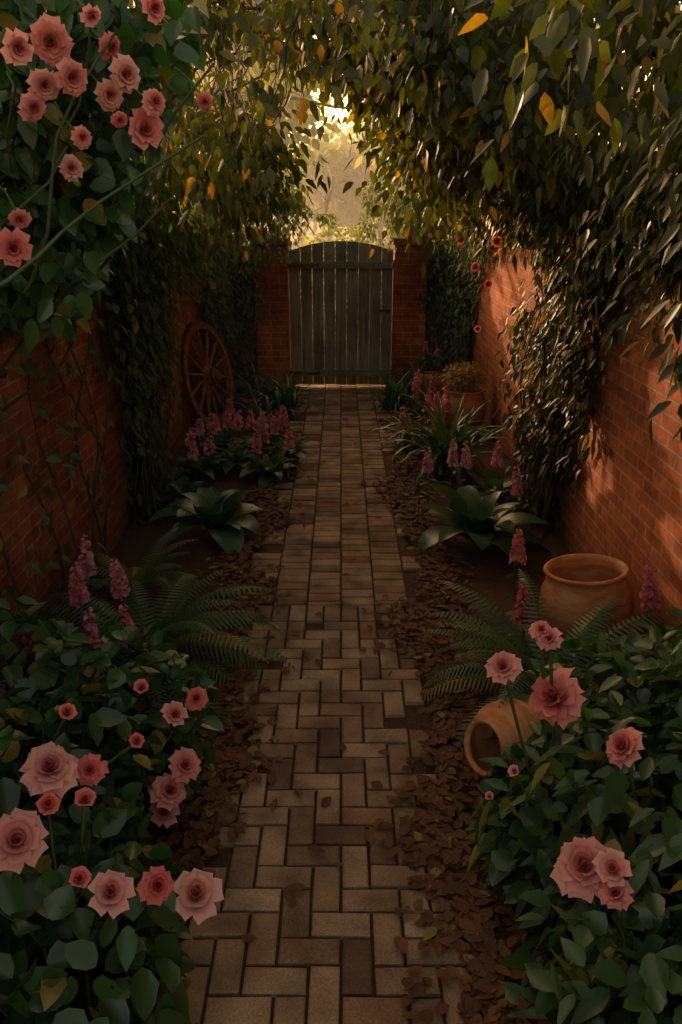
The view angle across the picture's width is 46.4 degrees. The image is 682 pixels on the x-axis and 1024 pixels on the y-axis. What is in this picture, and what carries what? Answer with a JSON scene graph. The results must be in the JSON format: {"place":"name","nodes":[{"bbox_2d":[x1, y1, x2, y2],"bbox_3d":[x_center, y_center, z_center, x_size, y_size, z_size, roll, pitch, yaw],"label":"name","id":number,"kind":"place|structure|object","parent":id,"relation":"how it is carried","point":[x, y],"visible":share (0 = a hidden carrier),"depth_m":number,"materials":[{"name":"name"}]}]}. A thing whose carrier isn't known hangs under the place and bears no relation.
{"place":"outdoors","nodes":[
{"label":"outdoors","id":0,"kind":"place"},
{"bbox_2d":[0,212,601,663],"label":"vine stems","id":1,"kind":"object","parent":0,"point":[148,508],"visible":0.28,"depth_m":5.11,"materials":[{"name":"plant"}]},
{"bbox_2d":[124,384,494,1023],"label":"brick path","id":2,"kind":"structure","parent":0,"point":[266,981],"depth_m":3.23,"materials":[{"name":"brown brick"}]},
{"bbox_2d":[287,241,393,384],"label":"gate boards","id":3,"kind":"object","parent":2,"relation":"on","point":[348,287],"visible":0.91,"depth_m":10.13,"materials":[{"name":"grey wood"}]},
{"bbox_2d":[0,216,681,1023],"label":"ground","id":4,"kind":"structure","parent":0,"point":[490,564],"depth_m":4.92,"materials":[{"name":"soil"}]},
{"bbox_2d":[0,223,219,670],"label":"wall","id":5,"kind":"structure","parent":4,"relation":"on","point":[20,528],"depth_m":4.53,"materials":[{"name":"brick"}]},
{"bbox_2d":[0,134,209,666],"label":"vine leaves","id":6,"kind":"object","parent":5,"relation":"attached to","point":[133,267],"visible":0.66,"depth_m":5.54,"materials":[{"name":"green plant"}]},
{"bbox_2d":[181,320,234,429],"bbox_3d":[-1.424,-1.432,8.394,0.300,1.144,1.144,-5,19,18],"label":"wagon wheel","id":7,"kind":"object","parent":4,"relation":"on","point":[207,375],"visible":0.86,"depth_m":8.31,"materials":[{"name":"brown wood"}]},
{"bbox_2d":[167,429,322,492],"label":"foxglove leaves","id":8,"kind":"object","parent":4,"relation":"on","point":[267,465],"visible":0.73,"depth_m":6.98,"materials":[{"name":"green plant"}]},
{"bbox_2d":[241,396,260,415],"bbox_3d":[-1.030,-1.215,9.112,0.230,0.200,0.230,0,21,0],"label":"pot","id":9,"kind":"object","parent":4,"relation":"on","point":[249,406],"visible":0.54,"depth_m":9.03,"materials":[{"name":"ceramic"}]},
{"bbox_2d":[240,352,449,398],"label":"pot plants","id":10,"kind":"object","parent":9,"relation":"in","point":[437,364],"visible":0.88,"depth_m":9.50,"materials":[{"name":"green plant"}]},
{"bbox_2d":[254,237,290,390],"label":"pillar","id":11,"kind":"structure","parent":4,"relation":"on","point":[273,335],"depth_m":9.99,"materials":[{"name":"brick"}]},
{"bbox_2d":[0,0,646,1022],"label":"rose stems","id":12,"kind":"object","parent":4,"relation":"on","point":[44,248],"visible":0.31,"depth_m":2.35,"materials":[{"name":"green plant"}]},
{"bbox_2d":[0,0,643,925],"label":"roses","id":13,"kind":"object","parent":12,"relation":"attached to","point":[582,868],"visible":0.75,"depth_m":2.16,"materials":[{"name":"pink plant"}]},
{"bbox_2d":[0,0,681,1023],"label":"rose bush leaves","id":14,"kind":"object","parent":12,"relation":"attached to","point":[150,960],"visible":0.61,"depth_m":2.45,"materials":[{"name":"green plant"}]},
{"bbox_2d":[166,130,488,411],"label":"vine end leaves","id":15,"kind":"object","parent":4,"relation":"on","point":[233,334],"visible":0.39,"depth_m":9.65,"materials":[{"name":"green plant"}]},
{"bbox_2d":[127,0,681,280],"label":"canopy","id":16,"kind":"object","parent":15,"relation":"attached to","point":[450,115],"depth_m":4.04,"materials":[{"name":"green plant"}]},
{"bbox_2d":[0,527,675,834],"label":"fern plants","id":17,"kind":"object","parent":4,"relation":"on","point":[523,653],"visible":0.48,"depth_m":3.88,"materials":[{"name":"green plant"}]},
{"bbox_2d":[222,245,464,388],"bbox_3d":[0.000,-2.493,10.253,3.160,1.780,0.220,0,21,0],"label":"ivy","id":18,"kind":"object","parent":4,"relation":"on","point":[251,370],"depth_m":10.20,"materials":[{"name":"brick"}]},
{"bbox_2d":[148,469,552,565],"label":"hosta plants","id":19,"kind":"object","parent":4,"relation":"on","point":[481,520],"visible":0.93,"depth_m":5.54,"materials":[{"name":"green plant"}]},
{"bbox_2d":[68,389,633,1023],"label":"leaf litter","id":20,"kind":"object","parent":4,"relation":"on","point":[434,833],"visible":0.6,"depth_m":3.22,"materials":[{"name":"brown plant"}]},
{"bbox_2d":[231,361,519,494],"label":"strap leaf plants","id":21,"kind":"object","parent":4,"relation":"on","point":[441,436],"visible":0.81,"depth_m":7.23,"materials":[{"name":"green plant"}]},
{"bbox_2d":[391,237,427,390],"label":"pillar","id":22,"kind":"structure","parent":4,"relation":"on","point":[409,327],"depth_m":9.95,"materials":[{"name":"brick"}]},
{"bbox_2d":[194,5,649,246],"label":"tree trunks","id":23,"kind":"object","parent":4,"relation":"on","point":[324,200],"visible":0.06,"depth_m":26.40,"materials":[{"name":"brown plant"}]},
{"bbox_2d":[416,367,446,398],"bbox_3d":[1.100,-1.546,9.703,0.400,0.400,0.400,0,21,0],"label":"flower pot","id":24,"kind":"object","parent":4,"relation":"on","point":[438,382],"visible":0.3,"depth_m":9.52,"materials":[{"name":"ceramic"}]},
{"bbox_2d":[442,385,485,431],"bbox_3d":[1.270,-1.057,8.317,0.490,0.470,0.490,0,21,0],"label":"flower pot","id":25,"kind":"object","parent":4,"relation":"on","point":[476,398],"visible":0.57,"depth_m":8.12,"materials":[{"name":"ceramic"}]},
{"bbox_2d":[436,361,489,392],"bbox_3d":[1.264,-1.382,8.187,0.629,0.338,0.447,-14,25,-32],"label":"potted plant","id":26,"kind":"object","parent":25,"relation":"on","point":[461,379],"visible":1,"depth_m":8.12,"materials":[{"name":"green plant"}]},
{"bbox_2d":[464,698,544,784],"bbox_3d":[0.694,0.924,3.170,0.350,0.360,0.360,5,15,-33],"label":"round pot","id":27,"kind":"object","parent":4,"relation":"on","point":[489,719],"visible":0.45,"depth_m":3.11,"materials":[{"name":"ceramic"}]},
{"bbox_2d":[464,224,681,635],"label":"wall","id":28,"kind":"structure","parent":4,"relation":"on","point":[624,505],"depth_m":4.53,"materials":[{"name":"brick"}]},
{"bbox_2d":[439,26,681,535],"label":"wall vine leaves","id":29,"kind":"object","parent":28,"relation":"attached to","point":[599,231],"visible":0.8,"depth_m":4.49,"materials":[{"name":"green plant"}]},
{"bbox_2d":[464,607,681,1023],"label":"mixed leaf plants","id":30,"kind":"object","parent":4,"relation":"on","point":[574,953],"visible":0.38,"depth_m":2.45,"materials":[{"name":"green plant"}]},
{"bbox_2d":[539,553,633,660],"bbox_3d":[1.290,0.511,4.191,0.480,0.470,0.480,-5,17,2],"label":"terracotta pot","id":31,"kind":"object","parent":4,"relation":"on","point":[575,587],"visible":0.72,"depth_m":4.03,"materials":[{"name":"ceramic"}]},
{"bbox_2d":[25,340,660,731],"bbox_3d":[0.056,-0.490,6.468,3.055,0.779,7.104,0,21,0],"label":"spike plant","id":32,"kind":"object","parent":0,"point":[288,472],"depth_m":6.30,"materials":[{"name":"plant"}]},
{"bbox_2d":[0,341,659,692],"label":"foxglove flowers","id":33,"kind":"object","parent":32,"relation":"attached to","point":[649,596],"visible":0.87,"depth_m":5.70,"materials":[{"name":"pink plant"}]},
{"bbox_2d":[127,0,680,356],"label":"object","id":34,"kind":"object","parent":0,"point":[346,208],"visible":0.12,"depth_m":40.16,"materials":[{"name":"plant"}]},
{"bbox_2d":[128,1,681,149],"label":"sky","id":35,"kind":"structure","parent":0,"point":[329,112],"materials":[{"name":"white"}]}
]}

